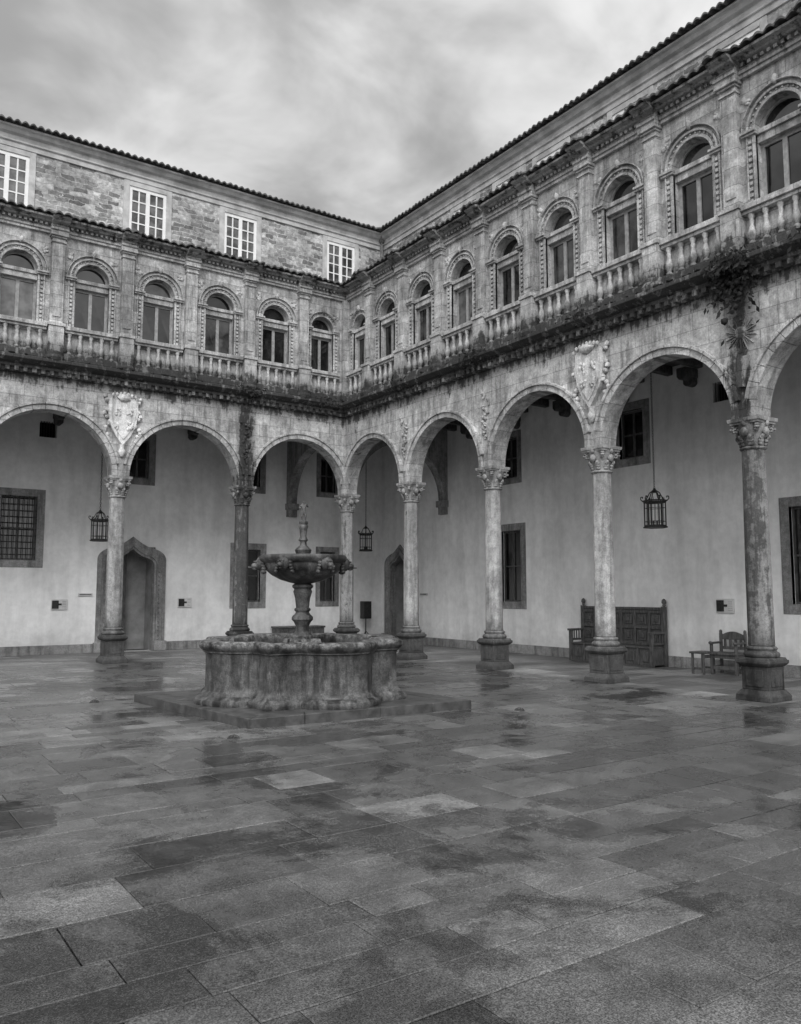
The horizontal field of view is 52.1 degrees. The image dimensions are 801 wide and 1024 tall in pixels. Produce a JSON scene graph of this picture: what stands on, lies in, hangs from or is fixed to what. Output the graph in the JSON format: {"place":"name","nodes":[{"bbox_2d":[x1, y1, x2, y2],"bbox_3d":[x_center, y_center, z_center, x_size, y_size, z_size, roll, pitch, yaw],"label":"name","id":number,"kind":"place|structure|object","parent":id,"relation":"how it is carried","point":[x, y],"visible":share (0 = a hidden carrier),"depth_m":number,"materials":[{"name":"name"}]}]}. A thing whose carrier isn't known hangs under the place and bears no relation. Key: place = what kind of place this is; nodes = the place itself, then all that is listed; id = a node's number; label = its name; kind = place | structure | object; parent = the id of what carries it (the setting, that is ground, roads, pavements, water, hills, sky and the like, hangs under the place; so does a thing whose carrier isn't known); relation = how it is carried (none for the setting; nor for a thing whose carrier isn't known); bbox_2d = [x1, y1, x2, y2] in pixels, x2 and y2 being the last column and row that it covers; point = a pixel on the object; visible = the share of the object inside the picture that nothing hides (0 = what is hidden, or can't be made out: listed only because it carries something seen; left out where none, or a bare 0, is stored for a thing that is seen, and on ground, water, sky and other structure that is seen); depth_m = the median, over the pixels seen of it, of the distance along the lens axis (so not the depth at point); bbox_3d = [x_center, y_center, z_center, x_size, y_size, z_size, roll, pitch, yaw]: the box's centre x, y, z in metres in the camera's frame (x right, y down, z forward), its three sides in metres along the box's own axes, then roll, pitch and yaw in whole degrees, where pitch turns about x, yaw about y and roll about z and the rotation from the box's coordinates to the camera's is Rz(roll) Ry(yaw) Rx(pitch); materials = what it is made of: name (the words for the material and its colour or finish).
{"place":"outdoors","nodes":[
{"label":"outdoors","id":0,"kind":"place"},
{"bbox_2d":[4,647,531,656],"bbox_3d":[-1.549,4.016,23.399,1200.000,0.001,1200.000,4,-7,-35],"label":"ground","id":1,"kind":"structure","parent":0,"point":[125,650],"depth_m":24.63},
{"bbox_2d":[124,548,154,649],"bbox_3d":[-8.011,2.533,23.955,1.340,3.000,0.830,4,-7,-35],"label":"door","id":2,"kind":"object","parent":1,"relation":"on","point":[138,601],"depth_m":24.49,"materials":[{"name":"wood"}]},
{"bbox_2d":[122,554,126,634],"bbox_3d":[-8.376,2.522,23.934,0.677,2.978,0.070,4,-7,-35],"label":"door leaf","id":3,"kind":"object","parent":2,"relation":"attached to","point":[124,589],"visible":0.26,"depth_m":24.10,"materials":[{"name":"grey wood"}]},
{"bbox_2d":[0,412,381,651],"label":"cloister wall","id":4,"kind":"structure","parent":1,"relation":"on","point":[180,515],"depth_m":24.51,"materials":[{"name":"paint"}]},
{"bbox_2d":[0,421,54,559],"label":"iron bars","id":5,"kind":"object","parent":4,"relation":"attached to","point":[14,516],"visible":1,"depth_m":22.10,"materials":[{"name":"metal"}]},
{"bbox_2d":[39,422,54,437],"bbox_3d":[-9.896,-2.268,22.885,0.450,0.450,0.001,4,-7,-35],"label":"recess","id":6,"kind":"object","parent":4,"relation":"attached to","point":[44,430],"visible":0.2,"depth_m":22.90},
{"bbox_2d":[51,599,67,609],"bbox_3d":[-9.355,2.537,22.445,0.420,0.280,0.050,4,-7,-35],"label":"wall plaque","id":7,"kind":"object","parent":4,"relation":"attached to","point":[58,604],"depth_m":22.43,"materials":[{"name":"metal"}]},
{"bbox_2d":[78,593,92,595],"bbox_3d":[-8.800,2.306,22.863,0.380,0.080,0.035,4,-7,-35],"label":"wall plaque","id":8,"kind":"object","parent":4,"relation":"attached to","point":[84,594],"depth_m":22.85,"materials":[{"name":"metal"}]},
{"bbox_2d":[0,640,200,656],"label":"wall skirting","id":9,"kind":"object","parent":4,"relation":"attached to","point":[59,649],"depth_m":22.39,"materials":[{"name":"stone"}]},
{"bbox_2d":[94,537,165,642],"bbox_3d":[-7.812,2.361,23.682,1.960,3.290,0.270,4,-7,-35],"label":"door surround","id":10,"kind":"object","parent":4,"relation":"attached to","point":[102,554],"visible":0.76,"depth_m":23.27,"materials":[{"name":"stone"}]},
{"bbox_2d":[99,541,162,642],"bbox_3d":[-7.798,2.418,23.656,1.720,3.170,0.320,4,-7,-35],"label":"door surround","id":11,"kind":"object","parent":4,"relation":"attached to","point":[156,557],"visible":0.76,"depth_m":23.86,"materials":[{"name":"stone"}]},
{"bbox_2d":[103,570,159,639],"bbox_3d":[-7.707,2.749,23.492,1.594,2.160,0.051,4,-7,-35],"label":"door beading","id":12,"kind":"object","parent":11,"relation":"attached to","point":[158,602],"depth_m":23.84,"materials":[{"name":"stone"}]},
{"bbox_2d":[124,546,156,649],"bbox_3d":[-7.812,2.500,23.669,1.400,3.010,0.270,4,-7,-35],"label":"door surround","id":13,"kind":"object","parent":4,"relation":"attached to","point":[153,591],"visible":0.56,"depth_m":23.96,"materials":[{"name":"stone"}]},
{"bbox_2d":[0,441,333,601],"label":"window frames","id":14,"kind":"structure","parent":4,"relation":"attached to","point":[136,476],"depth_m":24.18,"materials":[{"name":"grey wood"}]},
{"bbox_2d":[0,442,331,599],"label":"window glass","id":15,"kind":"object","parent":14,"relation":"in","point":[252,580],"visible":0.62,"depth_m":22.37,"materials":[{"name":"glass"}]},
{"bbox_2d":[0,434,338,608],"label":"window surrounds","id":16,"kind":"object","parent":4,"relation":"attached to","point":[37,562],"visible":0.68,"depth_m":25.32,"materials":[{"name":"stone"}]},
{"bbox_2d":[177,598,191,606],"bbox_3d":[-6.445,2.702,24.454,0.420,0.280,0.050,4,-7,-35],"label":"wall plaque","id":17,"kind":"object","parent":4,"relation":"attached to","point":[184,602],"depth_m":24.45,"materials":[{"name":"metal"}]},
{"bbox_2d":[285,441,315,516],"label":"corner bay arch","id":18,"kind":"structure","parent":4,"relation":"attached to","point":[299,454],"depth_m":26.55,"materials":[{"name":"stone"}]},
{"bbox_2d":[396,561,403,637],"bbox_3d":[0.357,2.910,27.827,0.830,3.000,1.200,4,-7,-35],"label":"door","id":19,"kind":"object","parent":1,"relation":"on","point":[399,592],"depth_m":28.29,"materials":[{"name":"wood"}]},
{"bbox_2d":[382,343,800,665],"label":"cloister wall","id":20,"kind":"structure","parent":1,"relation":"on","point":[688,564],"depth_m":19.80,"materials":[{"name":"paint"}]},
{"bbox_2d":[384,545,403,633],"bbox_3d":[0.049,2.804,27.623,0.320,3.170,1.580,4,-7,-35],"label":"door surround","id":21,"kind":"object","parent":20,"relation":"attached to","point":[393,557],"visible":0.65,"depth_m":28.05,"materials":[{"name":"stone"}]},
{"bbox_2d":[386,574,386,632],"bbox_3d":[-0.083,3.139,27.499,0.051,2.160,1.454,4,-7,-35],"label":"door beading","id":22,"kind":"object","parent":21,"relation":"attached to","point":[386,601],"depth_m":28.07,"materials":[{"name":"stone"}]},
{"bbox_2d":[389,554,403,637],"bbox_3d":[0.069,2.885,27.630,0.270,3.010,1.260,4,-7,-35],"label":"door surround","id":23,"kind":"object","parent":20,"relation":"attached to","point":[392,591],"visible":0.55,"depth_m":28.07,"materials":[{"name":"stone"}]},
{"bbox_2d":[358,430,448,514],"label":"corner bay arch","id":24,"kind":"structure","parent":20,"relation":"attached to","point":[436,461],"depth_m":25.70,"materials":[{"name":"stone"}]},
{"bbox_2d":[441,358,702,438],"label":"ceiling beams","id":25,"kind":"structure","parent":20,"relation":"attached to","point":[688,375],"depth_m":21.10,"materials":[{"name":"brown wood"}]},
{"bbox_2d":[540,362,679,399],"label":"ceiling","id":26,"kind":"structure","parent":25,"relation":"on","point":[670,364],"depth_m":18.83,"materials":[{"name":"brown wood"}]},
{"bbox_2d":[640,372,668,528],"bbox_3d":[5.290,-1.580,17.172,0.591,3.841,0.515,4,-7,-35],"label":"hanging lantern","id":27,"kind":"object","parent":25,"relation":"hanging from","point":[650,501],"visible":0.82,"depth_m":17.02,"materials":[{"name":"metal"}]},
{"bbox_2d":[423,637,800,678],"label":"wall skirting","id":28,"kind":"object","parent":20,"relation":"attached to","point":[792,671],"depth_m":21.61,"materials":[{"name":"stone"}]},
{"bbox_2d":[501,398,800,614],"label":"window surrounds","id":29,"kind":"object","parent":20,"relation":"attached to","point":[789,605],"visible":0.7,"depth_m":19.55,"materials":[{"name":"stone"}]},
{"bbox_2d":[504,409,800,603],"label":"window frames","id":30,"kind":"structure","parent":20,"relation":"attached to","point":[634,434],"depth_m":20.22,"materials":[{"name":"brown wood"}]},
{"bbox_2d":[505,412,800,601],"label":"window glass","id":31,"kind":"object","parent":30,"relation":"attached to","point":[628,424],"visible":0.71,"depth_m":23.05,"materials":[{"name":"glass"}]},
{"bbox_2d":[715,382,727,401],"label":"iron bars","id":32,"kind":"object","parent":20,"relation":"attached to","point":[721,392],"visible":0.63,"depth_m":17.99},
{"bbox_2d":[719,384,728,400],"bbox_3d":[7.236,-2.638,18.060,0.001,0.450,0.450,4,-7,-35],"label":"window","id":33,"kind":"structure","parent":20,"relation":"attached to","point":[722,393],"depth_m":18.18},
{"bbox_2d":[716,599,734,612],"bbox_3d":[6.944,2.008,17.527,0.050,0.300,0.420,4,-7,-35],"label":"wall plaque","id":34,"kind":"object","parent":20,"relation":"attached to","point":[724,605],"depth_m":17.51,"materials":[{"name":"metal"}]},
{"bbox_2d":[271,625,324,632],"bbox_3d":[-3.260,3.948,26.154,1.660,0.610,0.575,4,-7,-35],"label":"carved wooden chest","id":35,"kind":"object","parent":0,"point":[292,629],"visible":0.15,"depth_m":25.80,"materials":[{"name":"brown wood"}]},
{"bbox_2d":[0,0,723,226],"label":"sky","id":36,"kind":"structure","parent":0,"point":[360,111],"materials":[{"name":"grey"}]},
{"bbox_2d":[360,601,370,633],"bbox_3d":[-1.211,3.703,27.616,0.533,1.380,0.464,4,-7,-35],"label":"loudspeaker on stand","id":37,"kind":"object","parent":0,"point":[365,610],"visible":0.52,"depth_m":27.50,"materials":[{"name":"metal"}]},
{"bbox_2d":[0,645,800,1023],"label":"stone paving","id":38,"kind":"structure","parent":0,"point":[568,845],"depth_m":5.36,"materials":[{"name":"stone"}]},
{"bbox_2d":[96,627,127,663],"bbox_3d":[-6.942,3.204,19.726,0.600,0.845,0.600,4,-7,-35],"label":"column pedestal","id":39,"kind":"object","parent":38,"relation":"on","point":[112,641],"depth_m":19.53,"materials":[{"name":"stone"}]},
{"bbox_2d":[104,497,124,627],"bbox_3d":[-6.942,1.206,19.921,0.385,3.180,0.385,4,-7,-35],"label":"column shaft","id":40,"kind":"object","parent":38,"relation":"on","point":[114,585],"visible":0.96,"depth_m":19.78,"materials":[{"name":"stone"}]},
{"bbox_2d":[103,475,132,497],"bbox_3d":[-6.946,-0.596,20.095,0.584,0.520,0.580,4,-7,-35],"label":"column capital","id":41,"kind":"object","parent":40,"relation":"on","point":[117,486],"visible":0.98,"depth_m":19.93,"materials":[{"name":"stone"}]},
{"bbox_2d":[92,640,166,652],"bbox_3d":[-7.729,3.847,23.418,2.060,0.280,0.160,4,-7,-35],"label":"door plinth","id":42,"kind":"structure","parent":38,"relation":"on","point":[158,645],"depth_m":23.76,"materials":[{"name":"stone"}]},
{"bbox_2d":[227,735,239,738],"bbox_3d":[-1.941,2.618,9.527,0.150,0.055,0.150,4,-7,-35],"label":"floor drain","id":43,"kind":"object","parent":38,"relation":"on","point":[233,737],"visible":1,"depth_m":9.51,"materials":[{"name":"metal"}]},
{"bbox_2d":[225,624,253,635],"bbox_3d":[-4.246,3.385,21.585,0.600,0.845,0.600,4,-7,-35],"label":"column pedestal","id":44,"kind":"object","parent":38,"relation":"on","point":[235,629],"depth_m":21.41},
{"bbox_2d":[232,505,248,624],"bbox_3d":[-4.246,1.387,21.779,0.385,3.180,0.385,4,-7,-35],"label":"column shaft","id":45,"kind":"object","parent":38,"relation":"on","point":[240,594],"visible":0.95,"depth_m":21.63,"materials":[{"name":"stone"}]},
{"bbox_2d":[228,485,255,505],"bbox_3d":[-4.250,-0.415,21.954,0.584,0.520,0.580,4,-7,-35],"label":"column capital","id":46,"kind":"object","parent":45,"relation":"on","point":[241,495],"visible":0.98,"depth_m":21.78,"materials":[{"name":"stone"}]},
{"bbox_2d":[134,502,470,728],"bbox_3d":[-1.546,1.382,12.488,3.847,3.109,3.539,4,-7,-35],"label":"stone fountain","id":47,"kind":"object","parent":38,"relation":"on","point":[301,674],"visible":1,"depth_m":11.35,"materials":[{"name":"stone"}]},
{"bbox_2d":[333,622,359,633],"bbox_3d":[-1.549,3.566,23.443,0.600,0.845,0.600,4,-7,-35],"label":"column pedestal","id":48,"kind":"object","parent":38,"relation":"on","point":[345,628],"depth_m":23.27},
{"bbox_2d":[340,512,353,621],"bbox_3d":[-1.549,1.568,23.638,0.385,3.180,0.385,4,-7,-35],"label":"column shaft","id":49,"kind":"object","parent":38,"relation":"on","point":[346,589],"visible":0.99,"depth_m":23.49,"materials":[{"name":"stone"}]},
{"bbox_2d":[334,494,360,512],"bbox_3d":[-1.553,-0.234,23.812,0.584,0.520,0.580,4,-7,-35],"label":"column capital","id":50,"kind":"object","parent":49,"relation":"on","point":[346,502],"visible":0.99,"depth_m":23.64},
{"bbox_2d":[403,502,418,625],"bbox_3d":[0.273,1.313,21.019,0.385,3.180,0.385,4,-7,-35],"label":"column shaft","id":51,"kind":"object","parent":38,"relation":"on","point":[411,593],"visible":0.98,"depth_m":20.87,"materials":[{"name":"stone"}]},
{"bbox_2d":[396,481,425,502],"bbox_3d":[0.269,-0.489,21.194,0.584,0.520,0.580,4,-7,-35],"label":"column capital","id":52,"kind":"object","parent":51,"relation":"on","point":[410,491],"visible":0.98,"depth_m":21.02,"materials":[{"name":"stone"}]},
{"bbox_2d":[396,625,427,659],"bbox_3d":[0.273,3.311,20.825,0.600,0.845,0.600,4,-7,-35],"label":"column pedestal","id":53,"kind":"object","parent":38,"relation":"on","point":[411,647],"depth_m":20.63,"materials":[{"name":"stone"}]},
{"bbox_2d":[485,490,502,630],"bbox_3d":[2.094,1.058,18.401,0.385,3.180,0.385,4,-7,-35],"label":"column shaft","id":54,"kind":"object","parent":38,"relation":"on","point":[493,579],"visible":0.97,"depth_m":18.25,"materials":[{"name":"stone"}]},
{"bbox_2d":[475,465,509,490],"bbox_3d":[2.091,-0.744,18.575,0.584,0.520,0.580,4,-7,-35],"label":"column capital","id":55,"kind":"object","parent":54,"relation":"on","point":[491,476],"visible":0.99,"depth_m":18.40,"materials":[{"name":"stone"}]},
{"bbox_2d":[476,630,513,669],"bbox_3d":[2.094,3.056,18.206,0.600,0.845,0.600,4,-7,-35],"label":"column pedestal","id":56,"kind":"object","parent":38,"relation":"on","point":[495,650],"depth_m":18.02,"materials":[{"name":"stone"}]},
{"bbox_2d":[593,473,615,636],"bbox_3d":[3.916,0.803,15.782,0.385,3.180,0.385,4,-7,-35],"label":"column shaft","id":57,"kind":"object","parent":38,"relation":"on","point":[604,597],"visible":0.96,"depth_m":15.63,"materials":[{"name":"stone"}]},
{"bbox_2d":[345,48,800,493],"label":"arcade wall","id":58,"kind":"structure","parent":57,"relation":"on","point":[776,298],"depth_m":15.77,"materials":[{"name":"stone"}]},
{"bbox_2d":[399,392,489,459],"bbox_3d":[3.719,-2.443,15.996,0.099,1.175,13.136,4,-7,-35],"label":"springer carving","id":59,"kind":"object","parent":58,"relation":"attached to","point":[485,410],"visible":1,"depth_m":18.63,"materials":[{"name":"stone"}]},
{"bbox_2d":[340,7,800,493],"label":"mouldings","id":60,"kind":"object","parent":58,"relation":"attached to","point":[723,76],"visible":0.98,"depth_m":15.96,"materials":[{"name":"stone"}]},
{"bbox_2d":[342,225,800,406],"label":"moss","id":61,"kind":"object","parent":58,"relation":"attached to","point":[734,283],"visible":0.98,"depth_m":13.37,"materials":[{"name":"plant"}]},
{"bbox_2d":[342,0,800,285],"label":"gallery roof","id":62,"kind":"structure","parent":58,"relation":"on","point":[734,48],"depth_m":15.76,"materials":[{"name":"tile"}]},
{"bbox_2d":[383,0,797,256],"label":"attic wall","id":63,"kind":"structure","parent":62,"relation":"on","point":[782,10],"depth_m":21.13,"materials":[{"name":"stone"}]},
{"bbox_2d":[379,236,384,258],"bbox_3d":[-0.677,-8.199,29.412,0.200,3.420,0.200,4,-7,-35],"label":"downpipe","id":64,"kind":"object","parent":63,"relation":"attached to","point":[381,241],"visible":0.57,"depth_m":29.50,"materials":[{"name":"metal"}]},
{"bbox_2d":[379,0,735,231],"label":"roof","id":65,"kind":"structure","parent":63,"relation":"on","point":[682,31],"depth_m":21.65,"materials":[{"name":"tile"}]},
{"bbox_2d":[380,0,790,250],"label":"attic cornice","id":66,"kind":"structure","parent":63,"relation":"attached to","point":[724,24],"depth_m":21.26,"materials":[{"name":"stone"}]},
{"bbox_2d":[454,27,759,214],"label":"attic window frames","id":67,"kind":"structure","parent":63,"relation":"attached to","point":[748,35],"depth_m":20.48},
{"bbox_2d":[450,15,767,217],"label":"attic surrounds","id":68,"kind":"object","parent":63,"relation":"attached to","point":[762,23],"visible":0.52,"depth_m":20.73,"materials":[{"name":"stone"}]},
{"bbox_2d":[349,73,800,394],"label":"carving","id":69,"kind":"object","parent":58,"relation":"attached to","point":[766,226],"visible":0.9,"depth_m":15.88,"materials":[{"name":"stone"}]},
{"bbox_2d":[358,94,800,367],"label":"gallery window frames","id":70,"kind":"structure","parent":58,"relation":"attached to","point":[783,138],"depth_m":15.82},
{"bbox_2d":[459,287,471,324],"bbox_3d":[1.625,-4.896,19.632,0.009,1.050,0.800,4,-7,-35],"label":"gallery glass","id":71,"kind":"object","parent":70,"relation":"in","point":[462,307],"visible":0.4,"depth_m":19.77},
{"bbox_2d":[386,143,710,341],"bbox_3d":[4.355,-5.582,15.732,0.019,1.660,16.800,4,-7,-35],"label":"gallery glass","id":72,"kind":"object","parent":70,"relation":"in","point":[699,151],"visible":0.49,"depth_m":15.98,"materials":[{"name":"glass"}]},
{"bbox_2d":[360,98,800,364],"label":"gallery glass","id":73,"kind":"object","parent":70,"relation":"in","point":[775,166],"visible":0.48,"depth_m":14.28,"materials":[{"name":"glass"}]},
{"bbox_2d":[571,340,609,421],"bbox_3d":[3.679,-2.547,15.942,0.269,1.598,0.965,4,-7,-35],"label":"coat of arms","id":74,"kind":"object","parent":58,"relation":"attached to","point":[590,369],"visible":1,"depth_m":15.86},
{"bbox_2d":[726,314,756,387],"bbox_3d":[5.562,-2.634,13.352,0.134,1.230,0.547,4,-7,-35],"label":"sunburst relief","id":75,"kind":"object","parent":58,"relation":"attached to","point":[741,365],"visible":0.99,"depth_m":13.30,"materials":[{"name":"stone"}]},
{"bbox_2d":[580,444,621,474],"bbox_3d":[3.912,-0.999,15.957,0.584,0.520,0.580,4,-7,-35],"label":"column capital","id":76,"kind":"object","parent":57,"relation":"on","point":[601,457],"visible":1,"depth_m":15.78,"materials":[{"name":"stone"}]},
{"bbox_2d":[584,636,629,683],"bbox_3d":[3.916,2.801,15.588,0.600,0.845,0.600,4,-7,-35],"label":"column pedestal","id":77,"kind":"object","parent":38,"relation":"on","point":[606,659],"depth_m":15.40,"materials":[{"name":"stone"}]},
{"bbox_2d":[567,598,668,667],"bbox_3d":[5.129,2.837,19.544,0.602,1.540,2.560,4,-7,-35],"label":"wooden settle bench","id":78,"kind":"object","parent":38,"relation":"on","point":[642,634],"visible":0.82,"depth_m":19.18,"materials":[{"name":"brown wood"}]},
{"bbox_2d":[689,650,715,674],"bbox_3d":[6.311,3.139,17.074,0.440,0.460,0.360,4,-7,-35],"label":"wooden stool","id":79,"kind":"object","parent":38,"relation":"on","point":[703,656],"visible":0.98,"depth_m":17.01,"materials":[{"name":"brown wood"}]},
{"bbox_2d":[708,629,746,675],"bbox_3d":[6.789,2.905,16.963,0.553,0.905,0.606,5,-8,-43],"label":"carved wooden chair","id":80,"kind":"object","parent":38,"relation":"on","point":[721,654],"visible":0.94,"depth_m":16.96,"materials":[{"name":"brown wood"}]},
{"bbox_2d":[742,449,774,646],"bbox_3d":[5.738,0.548,13.164,0.385,3.180,0.385,4,-7,-35],"label":"column shaft","id":81,"kind":"object","parent":38,"relation":"on","point":[759,599],"visible":0.97,"depth_m":13.02,"materials":[{"name":"stone"}]},
{"bbox_2d":[726,414,777,451],"bbox_3d":[5.734,-1.254,13.338,0.584,0.520,0.580,4,-7,-35],"label":"column capital","id":82,"kind":"object","parent":81,"relation":"on","point":[752,431],"visible":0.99,"depth_m":13.17,"materials":[{"name":"stone"}]},
{"bbox_2d":[736,645,791,702],"bbox_3d":[5.738,2.546,12.969,0.600,0.845,0.600,4,-7,-35],"label":"column pedestal","id":83,"kind":"object","parent":38,"relation":"on","point":[762,674],"depth_m":12.79,"materials":[{"name":"stone"}]},
{"label":"ceiling","id":84,"kind":"object","parent":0,"visible":0},
{"bbox_2d":[88,454,108,541],"bbox_3d":[-7.901,-1.143,21.664,0.591,3.841,0.515,4,-7,-35],"label":"hanging lantern","id":85,"kind":"object","parent":84,"relation":"hanging from","point":[102,536],"visible":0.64,"depth_m":21.49,"materials":[{"name":"metal"}]},
{"bbox_2d":[53,414,198,439],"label":"ceiling beams","id":86,"kind":"structure","parent":84,"relation":"attached to","point":[59,421],"depth_m":22.70,"materials":[{"name":"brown wood"}]},
{"bbox_2d":[358,461,373,551],"bbox_3d":[-1.134,-0.633,26.903,0.591,3.841,0.515,4,-7,-35],"label":"hanging lantern","id":87,"kind":"object","parent":84,"relation":"hanging from","point":[365,547],"visible":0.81,"depth_m":26.66,"materials":[{"name":"metal"}]},
{"bbox_3d":[-9.639,1.025,18.062,0.385,3.180,0.385,4,-7,-35],"label":"column","id":88,"kind":"object","parent":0,"visible":0},
{"bbox_2d":[0,223,344,494],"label":"arcade wall","id":89,"kind":"structure","parent":88,"relation":"on","point":[225,418],"depth_m":20.98,"materials":[{"name":"stone"}]},
{"bbox_2d":[102,392,142,456],"bbox_3d":[-6.782,-2.151,20.002,0.964,1.598,0.275,4,-7,-35],"label":"coat of arms","id":90,"kind":"object","parent":89,"relation":"attached to","point":[123,415],"visible":1,"depth_m":19.96},
{"bbox_2d":[0,252,329,371],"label":"gallery window frames","id":91,"kind":"structure","parent":89,"relation":"attached to","point":[90,294],"depth_m":20.95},
{"bbox_2d":[0,277,32,319],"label":"gallery glass","id":92,"kind":"object","parent":91,"relation":"in","point":[7,300],"visible":0.62,"depth_m":19.09,"materials":[{"name":"glass"}]},
{"bbox_2d":[2,254,327,370],"bbox_3d":[-9.716,-5.303,18.600,18.625,1.660,0.016,4,-7,-35],"label":"gallery glass","id":93,"kind":"object","parent":91,"relation":"in","point":[81,310],"visible":0.68,"depth_m":20.95,"materials":[{"name":"glass"}]},
{"bbox_2d":[144,284,228,353],"bbox_3d":[-10.976,-5.387,17.731,15.560,1.660,0.012,4,-7,-35],"label":"gallery glass","id":94,"kind":"object","parent":91,"relation":"in","point":[162,291],"visible":0.68,"depth_m":21.81,"materials":[{"name":"glass"}]},
{"bbox_2d":[0,235,338,395],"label":"carving","id":95,"kind":"object","parent":89,"relation":"attached to","point":[16,338],"visible":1,"depth_m":20.79,"materials":[{"name":"stone"}]},
{"bbox_2d":[0,197,342,285],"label":"gallery roof","id":96,"kind":"structure","parent":89,"relation":"on","point":[143,234],"depth_m":20.81,"materials":[{"name":"tile"}]},
{"bbox_2d":[34,154,379,276],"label":"attic wall","id":97,"kind":"structure","parent":96,"relation":"on","point":[79,192],"depth_m":25.36,"materials":[{"name":"stone"}]},
{"bbox_2d":[0,150,353,282],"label":"attic window frames","id":98,"kind":"structure","parent":97,"relation":"attached to","point":[132,188],"depth_m":25.02,"materials":[{"name":"wood"}]},
{"bbox_2d":[0,154,351,282],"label":"attic glass","id":99,"kind":"object","parent":98,"relation":"in","point":[21,177],"visible":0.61,"depth_m":24.99,"materials":[{"name":"glass"}]},
{"bbox_2d":[0,144,358,277],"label":"attic surrounds","id":100,"kind":"object","parent":97,"relation":"attached to","point":[32,178],"visible":0.75,"depth_m":25.16,"materials":[{"name":"stone"}]},
{"bbox_2d":[0,120,380,250],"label":"attic cornice","id":101,"kind":"structure","parent":97,"relation":"attached to","point":[54,147],"depth_m":25.29,"materials":[{"name":"stone"}]},
{"bbox_2d":[0,114,380,232],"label":"roof","id":102,"kind":"structure","parent":97,"relation":"on","point":[56,133],"depth_m":25.24,"materials":[{"name":"tile"}]},
{"bbox_2d":[0,202,350,493],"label":"mouldings","id":103,"kind":"object","parent":89,"relation":"attached to","point":[61,230],"visible":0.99,"depth_m":20.86,"materials":[{"name":"stone"}]},
{"bbox_2d":[9,351,342,409],"bbox_3d":[-9.553,-3.499,17.994,19.277,0.547,0.404,4,-7,-35],"label":"moss","id":104,"kind":"object","parent":103,"relation":"attached to","point":[254,394],"visible":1,"depth_m":21.75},
{"bbox_2d":[240,421,251,463],"bbox_3d":[-9.530,-2.223,18.186,13.486,1.175,0.099,4,-7,-35],"label":"springer carving","id":105,"kind":"object","parent":89,"relation":"attached to","point":[246,449],"visible":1,"depth_m":21.88,"materials":[{"name":"stone"}]}
]}

